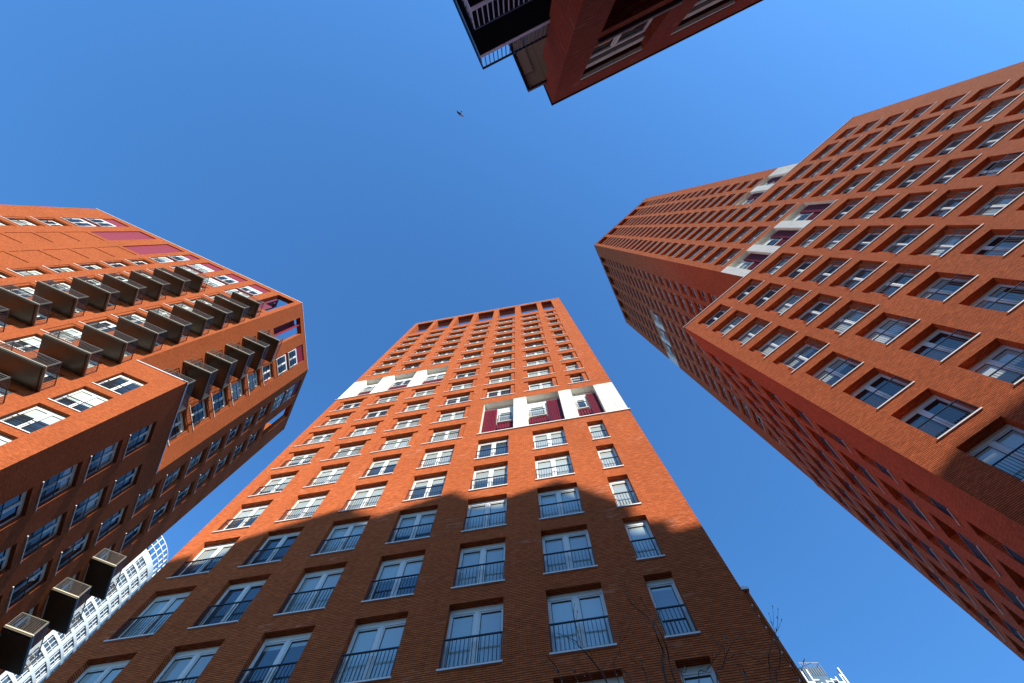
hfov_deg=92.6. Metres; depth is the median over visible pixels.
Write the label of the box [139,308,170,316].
window
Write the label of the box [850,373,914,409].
window
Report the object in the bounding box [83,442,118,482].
window
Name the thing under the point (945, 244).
window
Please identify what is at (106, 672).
window
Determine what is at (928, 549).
window
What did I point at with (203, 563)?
window
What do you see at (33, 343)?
window
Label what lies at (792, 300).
window
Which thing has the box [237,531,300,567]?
window
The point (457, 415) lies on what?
window
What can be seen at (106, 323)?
window
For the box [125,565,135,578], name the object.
window
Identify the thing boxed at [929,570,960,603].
window
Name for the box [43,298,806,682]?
brick tower
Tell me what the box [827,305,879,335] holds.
window
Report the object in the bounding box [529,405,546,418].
window
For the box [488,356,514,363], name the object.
window
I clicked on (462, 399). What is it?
window
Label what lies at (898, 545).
window
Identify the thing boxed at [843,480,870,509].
window
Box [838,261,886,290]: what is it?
window
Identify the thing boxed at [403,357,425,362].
window
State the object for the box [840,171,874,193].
window
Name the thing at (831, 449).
window
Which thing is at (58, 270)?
window
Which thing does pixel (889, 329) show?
window
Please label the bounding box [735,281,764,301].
window
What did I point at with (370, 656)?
window
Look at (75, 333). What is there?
window
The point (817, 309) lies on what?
window
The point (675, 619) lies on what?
window
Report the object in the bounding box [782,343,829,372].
window
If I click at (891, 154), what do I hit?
window
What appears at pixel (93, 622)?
window
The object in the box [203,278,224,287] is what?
window
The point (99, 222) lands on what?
window
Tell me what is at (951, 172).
window
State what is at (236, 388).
window
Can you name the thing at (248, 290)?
window
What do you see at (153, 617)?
window
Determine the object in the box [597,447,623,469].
window
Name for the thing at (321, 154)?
sky
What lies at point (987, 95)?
window
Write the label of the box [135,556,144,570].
window
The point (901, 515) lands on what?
window
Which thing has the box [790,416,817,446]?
window
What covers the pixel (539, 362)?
window
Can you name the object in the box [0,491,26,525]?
window
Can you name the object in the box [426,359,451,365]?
window
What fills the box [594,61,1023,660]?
brick tower
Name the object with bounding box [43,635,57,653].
window
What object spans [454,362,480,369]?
window
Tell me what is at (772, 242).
window
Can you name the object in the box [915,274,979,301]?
window
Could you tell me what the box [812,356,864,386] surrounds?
window
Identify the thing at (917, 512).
window
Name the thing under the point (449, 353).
window
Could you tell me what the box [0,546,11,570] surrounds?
window
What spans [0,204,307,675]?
brick tower
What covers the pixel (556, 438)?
window
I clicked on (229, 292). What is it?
window
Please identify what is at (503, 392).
window
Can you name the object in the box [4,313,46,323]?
window
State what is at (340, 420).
window
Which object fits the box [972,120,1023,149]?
window
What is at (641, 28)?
window
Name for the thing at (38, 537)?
window
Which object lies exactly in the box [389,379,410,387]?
window
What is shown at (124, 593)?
window
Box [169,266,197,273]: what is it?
window
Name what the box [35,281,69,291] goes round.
window
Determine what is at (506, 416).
window
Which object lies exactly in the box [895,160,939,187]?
window
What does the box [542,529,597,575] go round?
window
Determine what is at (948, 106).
window
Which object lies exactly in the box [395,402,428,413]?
window
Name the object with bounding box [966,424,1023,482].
window
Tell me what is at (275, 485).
window
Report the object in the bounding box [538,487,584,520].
window
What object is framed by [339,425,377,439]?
window
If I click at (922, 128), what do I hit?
window
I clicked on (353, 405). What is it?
window
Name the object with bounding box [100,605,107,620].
window
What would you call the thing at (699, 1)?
window
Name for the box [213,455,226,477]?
window
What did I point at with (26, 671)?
window
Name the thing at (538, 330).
window
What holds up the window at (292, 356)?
in the brick tower at (150, 385)
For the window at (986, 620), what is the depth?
27.01 m
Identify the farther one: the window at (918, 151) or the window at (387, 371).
the window at (387, 371)
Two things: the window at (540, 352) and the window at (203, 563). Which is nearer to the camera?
the window at (203, 563)
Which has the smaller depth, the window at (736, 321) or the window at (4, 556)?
the window at (4, 556)
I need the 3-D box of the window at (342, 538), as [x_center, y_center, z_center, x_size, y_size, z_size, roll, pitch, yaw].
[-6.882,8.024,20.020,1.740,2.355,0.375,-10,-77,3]
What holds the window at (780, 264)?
in the brick tower at (838, 315)
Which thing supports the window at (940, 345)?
in the brick tower at (838, 315)
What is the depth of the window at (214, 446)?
46.35 m
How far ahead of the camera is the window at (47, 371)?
30.10 m
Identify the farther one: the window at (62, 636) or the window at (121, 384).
the window at (62, 636)
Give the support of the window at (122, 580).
in the white tower at (58, 649)
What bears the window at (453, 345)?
in the brick tower at (497, 498)
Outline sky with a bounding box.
[0,0,1023,682]
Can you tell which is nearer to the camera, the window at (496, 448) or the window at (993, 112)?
the window at (496, 448)
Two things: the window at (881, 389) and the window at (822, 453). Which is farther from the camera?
the window at (822, 453)
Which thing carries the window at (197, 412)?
in the brick tower at (150, 385)
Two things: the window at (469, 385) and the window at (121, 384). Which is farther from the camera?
the window at (469, 385)
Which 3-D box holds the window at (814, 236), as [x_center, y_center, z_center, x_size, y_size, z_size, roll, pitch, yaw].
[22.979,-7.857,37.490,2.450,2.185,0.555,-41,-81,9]
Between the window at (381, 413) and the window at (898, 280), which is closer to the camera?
the window at (898, 280)
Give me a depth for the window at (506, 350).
45.87 m
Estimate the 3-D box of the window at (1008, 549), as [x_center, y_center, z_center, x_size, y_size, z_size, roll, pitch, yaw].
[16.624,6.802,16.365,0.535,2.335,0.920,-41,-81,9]
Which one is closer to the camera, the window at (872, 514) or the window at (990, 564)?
the window at (990, 564)
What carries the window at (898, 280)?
in the brick tower at (838, 315)
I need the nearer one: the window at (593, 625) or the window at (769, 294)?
the window at (593, 625)
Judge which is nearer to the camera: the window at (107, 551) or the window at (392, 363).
the window at (107, 551)
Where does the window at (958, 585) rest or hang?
in the brick tower at (838, 315)
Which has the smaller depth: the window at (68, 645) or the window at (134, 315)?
the window at (134, 315)
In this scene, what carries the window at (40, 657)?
in the white tower at (58, 649)
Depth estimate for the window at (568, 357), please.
39.81 m
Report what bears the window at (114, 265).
in the brick tower at (150, 385)
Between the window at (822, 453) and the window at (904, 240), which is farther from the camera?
the window at (822, 453)
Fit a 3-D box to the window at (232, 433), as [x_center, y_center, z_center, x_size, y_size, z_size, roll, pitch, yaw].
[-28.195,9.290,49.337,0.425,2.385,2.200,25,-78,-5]
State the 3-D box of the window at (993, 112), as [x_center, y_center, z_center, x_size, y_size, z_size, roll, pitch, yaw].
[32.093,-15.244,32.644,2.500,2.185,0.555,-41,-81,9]
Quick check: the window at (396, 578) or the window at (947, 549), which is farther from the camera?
the window at (947, 549)
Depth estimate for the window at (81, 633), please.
123.42 m
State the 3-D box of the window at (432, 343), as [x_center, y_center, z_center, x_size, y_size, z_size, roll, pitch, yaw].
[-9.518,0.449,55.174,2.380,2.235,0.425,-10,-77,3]
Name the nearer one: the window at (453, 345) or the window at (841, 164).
the window at (841, 164)
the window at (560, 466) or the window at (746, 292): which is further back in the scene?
the window at (746, 292)
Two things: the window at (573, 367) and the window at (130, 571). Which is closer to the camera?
the window at (573, 367)
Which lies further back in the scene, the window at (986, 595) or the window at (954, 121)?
the window at (954, 121)
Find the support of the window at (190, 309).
in the brick tower at (150, 385)
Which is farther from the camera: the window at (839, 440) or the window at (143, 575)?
the window at (143, 575)
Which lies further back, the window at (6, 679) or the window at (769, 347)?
the window at (6, 679)
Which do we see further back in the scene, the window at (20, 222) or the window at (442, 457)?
the window at (20, 222)
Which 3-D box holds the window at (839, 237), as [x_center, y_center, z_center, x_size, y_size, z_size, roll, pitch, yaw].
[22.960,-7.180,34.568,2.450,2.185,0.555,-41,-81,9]
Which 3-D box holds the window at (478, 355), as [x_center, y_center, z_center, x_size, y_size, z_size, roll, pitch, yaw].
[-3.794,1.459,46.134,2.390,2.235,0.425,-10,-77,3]
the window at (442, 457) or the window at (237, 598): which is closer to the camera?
the window at (237, 598)
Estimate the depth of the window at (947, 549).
22.60 m
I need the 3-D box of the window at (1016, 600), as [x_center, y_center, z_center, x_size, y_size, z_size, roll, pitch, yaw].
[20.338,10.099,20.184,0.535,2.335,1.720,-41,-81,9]
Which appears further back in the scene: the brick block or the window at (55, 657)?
the window at (55, 657)
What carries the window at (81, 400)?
in the brick tower at (150, 385)
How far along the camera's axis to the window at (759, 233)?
46.09 m
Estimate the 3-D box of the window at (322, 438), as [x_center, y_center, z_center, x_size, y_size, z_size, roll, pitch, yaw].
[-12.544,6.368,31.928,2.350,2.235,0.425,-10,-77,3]
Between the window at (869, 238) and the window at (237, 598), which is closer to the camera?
the window at (237, 598)
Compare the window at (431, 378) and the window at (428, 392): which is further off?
the window at (431, 378)
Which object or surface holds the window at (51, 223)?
in the brick tower at (150, 385)
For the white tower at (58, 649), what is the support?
on the pavement
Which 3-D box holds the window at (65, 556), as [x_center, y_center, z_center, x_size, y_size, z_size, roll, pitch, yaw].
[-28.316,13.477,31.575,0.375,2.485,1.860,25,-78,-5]
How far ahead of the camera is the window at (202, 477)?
47.06 m
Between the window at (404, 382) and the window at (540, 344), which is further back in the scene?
the window at (540, 344)
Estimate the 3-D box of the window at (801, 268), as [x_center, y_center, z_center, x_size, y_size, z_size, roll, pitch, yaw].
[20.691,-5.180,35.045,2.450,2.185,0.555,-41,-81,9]
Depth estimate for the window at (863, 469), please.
25.03 m
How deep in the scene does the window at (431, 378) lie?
42.26 m
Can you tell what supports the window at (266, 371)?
in the brick tower at (150, 385)
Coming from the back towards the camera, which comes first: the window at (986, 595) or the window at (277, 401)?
the window at (277, 401)
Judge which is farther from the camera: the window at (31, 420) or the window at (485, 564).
the window at (31, 420)
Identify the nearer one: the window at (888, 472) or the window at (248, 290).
the window at (888, 472)
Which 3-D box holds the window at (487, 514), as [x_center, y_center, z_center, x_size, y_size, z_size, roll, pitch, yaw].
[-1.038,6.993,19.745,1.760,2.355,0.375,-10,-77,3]
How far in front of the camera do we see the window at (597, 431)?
25.42 m
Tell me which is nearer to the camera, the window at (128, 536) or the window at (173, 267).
the window at (128, 536)
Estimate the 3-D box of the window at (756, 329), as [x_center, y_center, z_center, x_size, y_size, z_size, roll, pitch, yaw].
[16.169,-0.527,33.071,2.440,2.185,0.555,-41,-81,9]
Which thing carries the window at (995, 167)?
in the brick tower at (838, 315)
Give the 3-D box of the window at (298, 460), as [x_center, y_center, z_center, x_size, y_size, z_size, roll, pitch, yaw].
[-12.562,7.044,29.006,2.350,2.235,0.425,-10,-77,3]
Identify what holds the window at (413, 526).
in the brick tower at (497, 498)
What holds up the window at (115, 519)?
in the brick tower at (150, 385)
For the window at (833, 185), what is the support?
in the brick tower at (838, 315)
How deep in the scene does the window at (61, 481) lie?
27.15 m
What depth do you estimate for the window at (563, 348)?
42.71 m
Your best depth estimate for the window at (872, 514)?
32.26 m
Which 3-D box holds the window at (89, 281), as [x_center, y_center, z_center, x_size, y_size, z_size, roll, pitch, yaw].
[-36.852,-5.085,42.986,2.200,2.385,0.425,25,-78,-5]
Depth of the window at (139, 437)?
33.03 m
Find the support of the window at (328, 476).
in the brick tower at (497, 498)
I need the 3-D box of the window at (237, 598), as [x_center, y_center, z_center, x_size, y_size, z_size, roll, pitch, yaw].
[-9.797,9.211,17.234,1.730,2.355,0.375,-10,-77,3]
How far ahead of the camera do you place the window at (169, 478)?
40.46 m
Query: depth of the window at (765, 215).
48.40 m
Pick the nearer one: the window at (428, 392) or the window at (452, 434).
the window at (452, 434)
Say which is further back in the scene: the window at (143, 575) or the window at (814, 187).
the window at (143, 575)
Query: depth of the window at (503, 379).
37.44 m
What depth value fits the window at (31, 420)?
26.43 m
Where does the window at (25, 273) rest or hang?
in the brick tower at (150, 385)
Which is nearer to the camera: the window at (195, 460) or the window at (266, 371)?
the window at (195, 460)
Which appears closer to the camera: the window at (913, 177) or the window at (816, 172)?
the window at (913, 177)
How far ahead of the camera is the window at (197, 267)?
57.58 m
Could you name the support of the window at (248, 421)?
in the brick tower at (150, 385)
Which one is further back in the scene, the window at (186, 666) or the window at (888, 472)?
the window at (888, 472)
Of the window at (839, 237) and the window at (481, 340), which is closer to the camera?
the window at (839, 237)
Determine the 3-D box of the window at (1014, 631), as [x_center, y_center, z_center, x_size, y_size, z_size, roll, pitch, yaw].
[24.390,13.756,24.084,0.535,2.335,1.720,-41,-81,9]
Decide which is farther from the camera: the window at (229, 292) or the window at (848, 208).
the window at (229, 292)
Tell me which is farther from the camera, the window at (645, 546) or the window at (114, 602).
the window at (114, 602)
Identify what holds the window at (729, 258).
in the brick tower at (838, 315)
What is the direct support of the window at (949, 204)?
in the brick tower at (838, 315)
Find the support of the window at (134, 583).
in the white tower at (58, 649)
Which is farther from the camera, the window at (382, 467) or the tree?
the window at (382, 467)
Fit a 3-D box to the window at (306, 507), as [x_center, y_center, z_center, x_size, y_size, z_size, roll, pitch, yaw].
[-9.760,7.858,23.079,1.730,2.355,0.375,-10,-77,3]
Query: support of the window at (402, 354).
in the brick tower at (497, 498)
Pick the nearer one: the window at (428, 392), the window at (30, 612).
the window at (30, 612)
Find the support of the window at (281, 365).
in the brick tower at (150, 385)
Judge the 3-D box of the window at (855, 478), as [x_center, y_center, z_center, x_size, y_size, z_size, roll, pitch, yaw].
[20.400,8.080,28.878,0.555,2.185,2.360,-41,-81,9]
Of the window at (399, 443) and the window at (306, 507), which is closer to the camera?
the window at (306, 507)
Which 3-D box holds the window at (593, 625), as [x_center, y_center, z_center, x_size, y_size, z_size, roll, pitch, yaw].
[1.871,7.827,13.760,1.750,2.355,0.375,-10,-77,3]
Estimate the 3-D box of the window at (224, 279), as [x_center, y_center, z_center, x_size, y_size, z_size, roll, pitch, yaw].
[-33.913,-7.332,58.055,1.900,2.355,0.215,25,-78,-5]
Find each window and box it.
[0,216,36,225]
[0,336,40,352]
[0,388,11,396]
[0,406,66,433]
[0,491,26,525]
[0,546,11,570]
[0,607,33,635]
[0,675,11,682]
[2,371,59,387]
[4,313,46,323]
[5,562,47,612]
[6,268,42,276]
[6,287,34,296]
[14,665,28,681]
[19,514,62,563]
[23,676,31,682]
[29,648,43,666]
[30,216,62,226]
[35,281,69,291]
[35,464,77,510]
[35,662,46,680]
[40,328,81,342]
[41,574,75,618]
[43,266,73,272]
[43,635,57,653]
[48,360,99,372]
[48,389,109,412]
[49,650,60,667]
[54,532,89,575]
[56,631,70,640]
[60,217,96,226]
[63,638,72,654]
[68,277,100,286]
[68,488,103,530]
[71,613,82,629]
[73,263,100,269]
[74,659,130,682]
[76,626,85,642]
[78,321,115,331]
[81,546,111,584]
[82,601,94,617]
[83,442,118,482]
[84,218,116,226]
[88,615,97,630]
[92,375,144,394]
[94,507,124,545]
[94,597,105,607]
[100,261,125,267]
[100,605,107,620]
[103,591,191,642]
[108,467,137,503]
[108,584,116,597]
[111,314,145,323]
[111,595,118,609]
[115,573,126,587]
[119,522,141,553]
[121,586,127,599]
[122,423,152,459]
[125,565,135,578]
[131,485,154,518]
[131,578,137,590]
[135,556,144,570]
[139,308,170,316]
[140,569,146,581]
[147,502,167,531]
[153,646,219,682]
[159,468,179,497]
[163,303,191,310]
[166,542,234,579]
[168,413,183,445]
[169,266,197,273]
[172,484,190,511]
[184,451,202,478]
[185,299,211,304]
[186,264,213,272]
[187,580,266,629]
[189,400,205,430]
[193,469,209,493]
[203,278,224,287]
[205,438,221,462]
[211,389,225,416]
[212,504,268,532]
[213,275,238,284]
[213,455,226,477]
[222,289,249,296]
[224,425,238,447]
[230,380,242,404]
[230,443,242,462]
[235,632,311,682]
[237,286,262,295]
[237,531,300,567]
[240,415,253,435]
[247,372,257,394]
[248,475,294,497]
[255,405,266,424]
[262,364,270,384]
[270,392,283,412]
[271,452,316,469]
[273,567,344,616]
[274,495,326,522]
[276,354,286,375]
[287,348,296,368]
[294,432,334,446]
[303,466,346,487]
[310,521,367,556]
[313,416,348,427]
[320,444,363,461]
[329,402,360,411]
[331,618,406,682]
[338,485,385,512]
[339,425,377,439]
[354,409,388,420]
[359,385,375,393]
[359,457,399,478]
[361,555,423,603]
[365,370,389,376]
[367,395,398,405]
[370,436,411,453]
[374,362,396,367]
[382,354,403,359]
[384,418,420,431]
[385,509,436,544]
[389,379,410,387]
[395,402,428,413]
[398,365,420,370]
[402,475,445,501]
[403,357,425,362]
[405,389,435,398]
[410,350,429,354]
[416,343,435,347]
[416,448,453,469]
[421,428,462,444]
[423,373,444,382]
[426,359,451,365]
[430,410,467,423]
[432,352,455,357]
[436,603,502,672]
[437,395,471,406]
[438,345,457,349]
[444,383,474,392]
[450,372,477,379]
[451,542,504,589]
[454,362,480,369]
[458,354,481,360]
[461,347,484,352]
[461,498,506,532]
[466,340,486,344]
[468,465,507,491]
[474,439,508,459]
[480,388,514,399]
[483,376,513,385]
[485,366,514,373]
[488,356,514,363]
[489,348,514,354]
[492,341,512,346]
[494,335,514,339]
[495,329,514,333]
[497,410,512,423]
[521,336,544,341]
[522,350,549,357]
[523,325,541,328]
[523,330,542,334]
[523,343,546,348]
[523,359,551,367]
[523,369,554,378]
[524,381,558,391]
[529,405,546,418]
[533,430,567,449]
[535,455,574,480]
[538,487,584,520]
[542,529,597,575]
[547,588,616,655]
[557,347,573,351]
[560,355,578,360]
[563,364,583,371]
[568,376,589,384]
[575,398,588,410]
[588,423,610,439]
[590,18,652,58]
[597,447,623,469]
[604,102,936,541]
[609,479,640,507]
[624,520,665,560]
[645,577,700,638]
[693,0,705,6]
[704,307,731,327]
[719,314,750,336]
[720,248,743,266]
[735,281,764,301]
[737,322,771,346]
[746,226,769,243]
[753,285,785,308]
[757,331,797,358]
[758,204,780,221]
[766,253,797,275]
[772,203,797,220]
[773,290,810,315]
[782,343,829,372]
[783,181,807,199]
[786,255,822,279]
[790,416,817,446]
[797,297,841,324]
[799,225,832,247]
[800,178,826,197]
[809,158,834,177]
[810,258,851,284]
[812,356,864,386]
[817,449,843,477]
[818,435,849,469]
[819,175,848,195]
[821,225,860,249]
[827,154,855,174]
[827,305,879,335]
[832,196,867,219]
[832,434,852,453]
[836,135,862,154]
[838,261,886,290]
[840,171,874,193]
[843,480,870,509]
[848,224,893,251]
[848,471,878,504]
[849,148,880,170]
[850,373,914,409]
[855,462,885,493]
[856,129,885,150]
[857,193,898,218]
[863,317,920,344]
[866,166,904,190]
[868,510,895,540]
[873,142,909,166]
[873,265,930,297]
[873,460,899,484]
[876,505,906,538]
[880,122,912,144]
[881,224,933,254]
[886,500,917,532]
[888,190,936,217]
[893,540,919,569]
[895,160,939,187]
[898,491,935,529]
[899,395,982,439]
[901,135,942,161]
[903,538,933,571]
[907,113,944,138]
[909,329,981,361]
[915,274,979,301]
[917,538,947,569]
[921,223,983,257]
[925,186,982,216]
[928,496,961,525]
[929,153,981,184]
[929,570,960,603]
[934,126,981,155]
[935,536,970,572]
[938,103,981,131]
[940,91,970,110]
[948,575,977,606]
[956,531,1001,576]
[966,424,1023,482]
[968,345,1023,385]
[968,577,1004,614]
[969,281,1023,312]
[971,188,1023,215]
[971,230,1023,256]
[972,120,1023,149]
[973,152,1023,176]
[974,80,1009,101]
[974,92,1023,123]
[976,610,1006,641]
[994,579,1023,610]
[999,616,1023,641]
[1003,544,1023,564]
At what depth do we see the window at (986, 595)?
23.09 m
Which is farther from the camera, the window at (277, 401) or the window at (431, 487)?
the window at (277, 401)
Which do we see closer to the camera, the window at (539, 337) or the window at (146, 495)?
the window at (146, 495)
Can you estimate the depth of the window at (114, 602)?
133.89 m
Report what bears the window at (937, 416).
in the brick tower at (838, 315)
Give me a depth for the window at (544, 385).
34.37 m
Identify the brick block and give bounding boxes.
[453,0,762,105]
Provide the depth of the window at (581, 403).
30.26 m
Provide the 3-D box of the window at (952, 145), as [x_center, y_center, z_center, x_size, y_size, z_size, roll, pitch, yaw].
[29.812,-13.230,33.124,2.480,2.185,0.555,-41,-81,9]
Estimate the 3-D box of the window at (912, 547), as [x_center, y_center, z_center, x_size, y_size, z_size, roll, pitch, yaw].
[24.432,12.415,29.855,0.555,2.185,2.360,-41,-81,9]
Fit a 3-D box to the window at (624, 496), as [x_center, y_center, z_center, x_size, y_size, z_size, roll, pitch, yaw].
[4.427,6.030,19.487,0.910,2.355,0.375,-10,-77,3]
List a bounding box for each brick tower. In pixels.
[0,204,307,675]
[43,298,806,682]
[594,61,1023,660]
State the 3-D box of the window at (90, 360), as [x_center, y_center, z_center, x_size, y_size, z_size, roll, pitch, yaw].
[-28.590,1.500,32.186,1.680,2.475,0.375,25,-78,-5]
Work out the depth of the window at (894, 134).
41.18 m
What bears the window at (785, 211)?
in the brick tower at (838, 315)
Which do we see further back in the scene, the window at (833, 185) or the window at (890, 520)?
the window at (833, 185)
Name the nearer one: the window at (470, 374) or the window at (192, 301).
the window at (470, 374)
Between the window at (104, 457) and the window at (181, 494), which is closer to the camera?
the window at (104, 457)
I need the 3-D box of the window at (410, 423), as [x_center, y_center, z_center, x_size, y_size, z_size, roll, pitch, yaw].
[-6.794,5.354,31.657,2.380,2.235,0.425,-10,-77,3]
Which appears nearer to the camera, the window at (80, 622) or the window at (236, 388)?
the window at (236, 388)
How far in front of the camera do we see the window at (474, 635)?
13.82 m
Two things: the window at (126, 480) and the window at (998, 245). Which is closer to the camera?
the window at (998, 245)
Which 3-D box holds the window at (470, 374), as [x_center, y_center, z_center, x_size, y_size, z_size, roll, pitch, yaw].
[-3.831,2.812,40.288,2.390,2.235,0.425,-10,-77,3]
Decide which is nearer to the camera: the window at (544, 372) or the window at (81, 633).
the window at (544, 372)
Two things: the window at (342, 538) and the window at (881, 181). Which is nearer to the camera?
the window at (342, 538)
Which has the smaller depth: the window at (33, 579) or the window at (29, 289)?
the window at (33, 579)
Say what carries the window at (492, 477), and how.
in the brick tower at (497, 498)
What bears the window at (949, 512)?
in the brick tower at (838, 315)
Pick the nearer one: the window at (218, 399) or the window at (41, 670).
the window at (218, 399)
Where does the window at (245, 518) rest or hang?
in the brick tower at (497, 498)
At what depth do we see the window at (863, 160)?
41.70 m
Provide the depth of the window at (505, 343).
48.80 m
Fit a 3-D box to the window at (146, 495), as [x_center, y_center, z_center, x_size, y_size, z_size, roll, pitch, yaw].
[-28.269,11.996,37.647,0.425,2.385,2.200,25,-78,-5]
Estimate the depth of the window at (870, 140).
44.08 m
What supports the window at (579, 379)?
in the brick tower at (497, 498)
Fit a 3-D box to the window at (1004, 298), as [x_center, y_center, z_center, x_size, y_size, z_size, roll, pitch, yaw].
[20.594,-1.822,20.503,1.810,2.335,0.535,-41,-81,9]
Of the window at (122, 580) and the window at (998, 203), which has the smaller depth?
the window at (998, 203)
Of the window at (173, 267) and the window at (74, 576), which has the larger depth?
the window at (173, 267)
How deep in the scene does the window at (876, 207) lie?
34.13 m
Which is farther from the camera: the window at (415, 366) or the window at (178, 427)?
the window at (415, 366)
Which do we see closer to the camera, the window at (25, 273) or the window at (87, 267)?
the window at (25, 273)
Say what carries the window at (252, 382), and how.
in the brick tower at (150, 385)
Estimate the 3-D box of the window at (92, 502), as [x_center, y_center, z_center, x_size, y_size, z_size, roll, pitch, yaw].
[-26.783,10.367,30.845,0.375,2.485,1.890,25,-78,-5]
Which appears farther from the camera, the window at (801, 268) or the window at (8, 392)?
the window at (801, 268)
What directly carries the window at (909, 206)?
in the brick tower at (838, 315)
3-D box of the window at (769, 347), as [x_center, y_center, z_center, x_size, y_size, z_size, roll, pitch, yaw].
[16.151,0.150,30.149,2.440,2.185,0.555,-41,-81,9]
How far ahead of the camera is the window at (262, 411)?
55.04 m
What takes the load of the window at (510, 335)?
in the brick tower at (497, 498)
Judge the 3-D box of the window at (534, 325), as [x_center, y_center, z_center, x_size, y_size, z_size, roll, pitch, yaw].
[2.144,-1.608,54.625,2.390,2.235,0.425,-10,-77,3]
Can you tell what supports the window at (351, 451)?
in the brick tower at (497, 498)
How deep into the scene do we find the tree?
5.34 m
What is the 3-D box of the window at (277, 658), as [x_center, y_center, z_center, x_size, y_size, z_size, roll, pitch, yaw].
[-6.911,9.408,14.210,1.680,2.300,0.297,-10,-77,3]
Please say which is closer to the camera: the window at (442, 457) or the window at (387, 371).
the window at (442, 457)
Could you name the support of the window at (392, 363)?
in the brick tower at (497, 498)
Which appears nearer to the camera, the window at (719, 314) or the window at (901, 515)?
the window at (901, 515)
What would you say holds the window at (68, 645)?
in the white tower at (58, 649)
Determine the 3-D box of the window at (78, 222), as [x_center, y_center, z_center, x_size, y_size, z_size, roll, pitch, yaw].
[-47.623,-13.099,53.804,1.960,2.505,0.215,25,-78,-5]
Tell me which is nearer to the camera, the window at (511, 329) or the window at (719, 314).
the window at (719, 314)
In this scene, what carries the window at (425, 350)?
in the brick tower at (497, 498)
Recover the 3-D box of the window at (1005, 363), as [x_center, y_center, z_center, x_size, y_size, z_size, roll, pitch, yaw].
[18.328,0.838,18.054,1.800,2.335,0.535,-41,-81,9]
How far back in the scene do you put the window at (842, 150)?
46.96 m
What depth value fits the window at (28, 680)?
110.13 m
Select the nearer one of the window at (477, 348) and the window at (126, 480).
the window at (126, 480)
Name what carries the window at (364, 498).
in the brick tower at (497, 498)
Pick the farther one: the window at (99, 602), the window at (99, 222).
the window at (99, 602)
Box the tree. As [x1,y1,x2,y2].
[544,577,810,682]
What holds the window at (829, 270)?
in the brick tower at (838, 315)
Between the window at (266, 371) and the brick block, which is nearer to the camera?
the brick block
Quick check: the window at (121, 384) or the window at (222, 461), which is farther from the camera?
the window at (222, 461)
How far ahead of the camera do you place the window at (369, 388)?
42.36 m
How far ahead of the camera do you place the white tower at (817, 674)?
103.46 m
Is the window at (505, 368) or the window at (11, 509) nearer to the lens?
the window at (11, 509)
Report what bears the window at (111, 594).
in the white tower at (58, 649)
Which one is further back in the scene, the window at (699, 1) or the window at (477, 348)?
the window at (477, 348)
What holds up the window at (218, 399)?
in the brick tower at (150, 385)
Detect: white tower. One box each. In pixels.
[0,536,167,682]
[798,663,848,682]
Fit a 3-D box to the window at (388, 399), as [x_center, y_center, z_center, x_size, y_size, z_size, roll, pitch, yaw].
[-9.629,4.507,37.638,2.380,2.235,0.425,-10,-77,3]
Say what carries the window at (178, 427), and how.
in the brick tower at (150, 385)
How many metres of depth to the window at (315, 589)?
17.03 m
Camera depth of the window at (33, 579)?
28.57 m

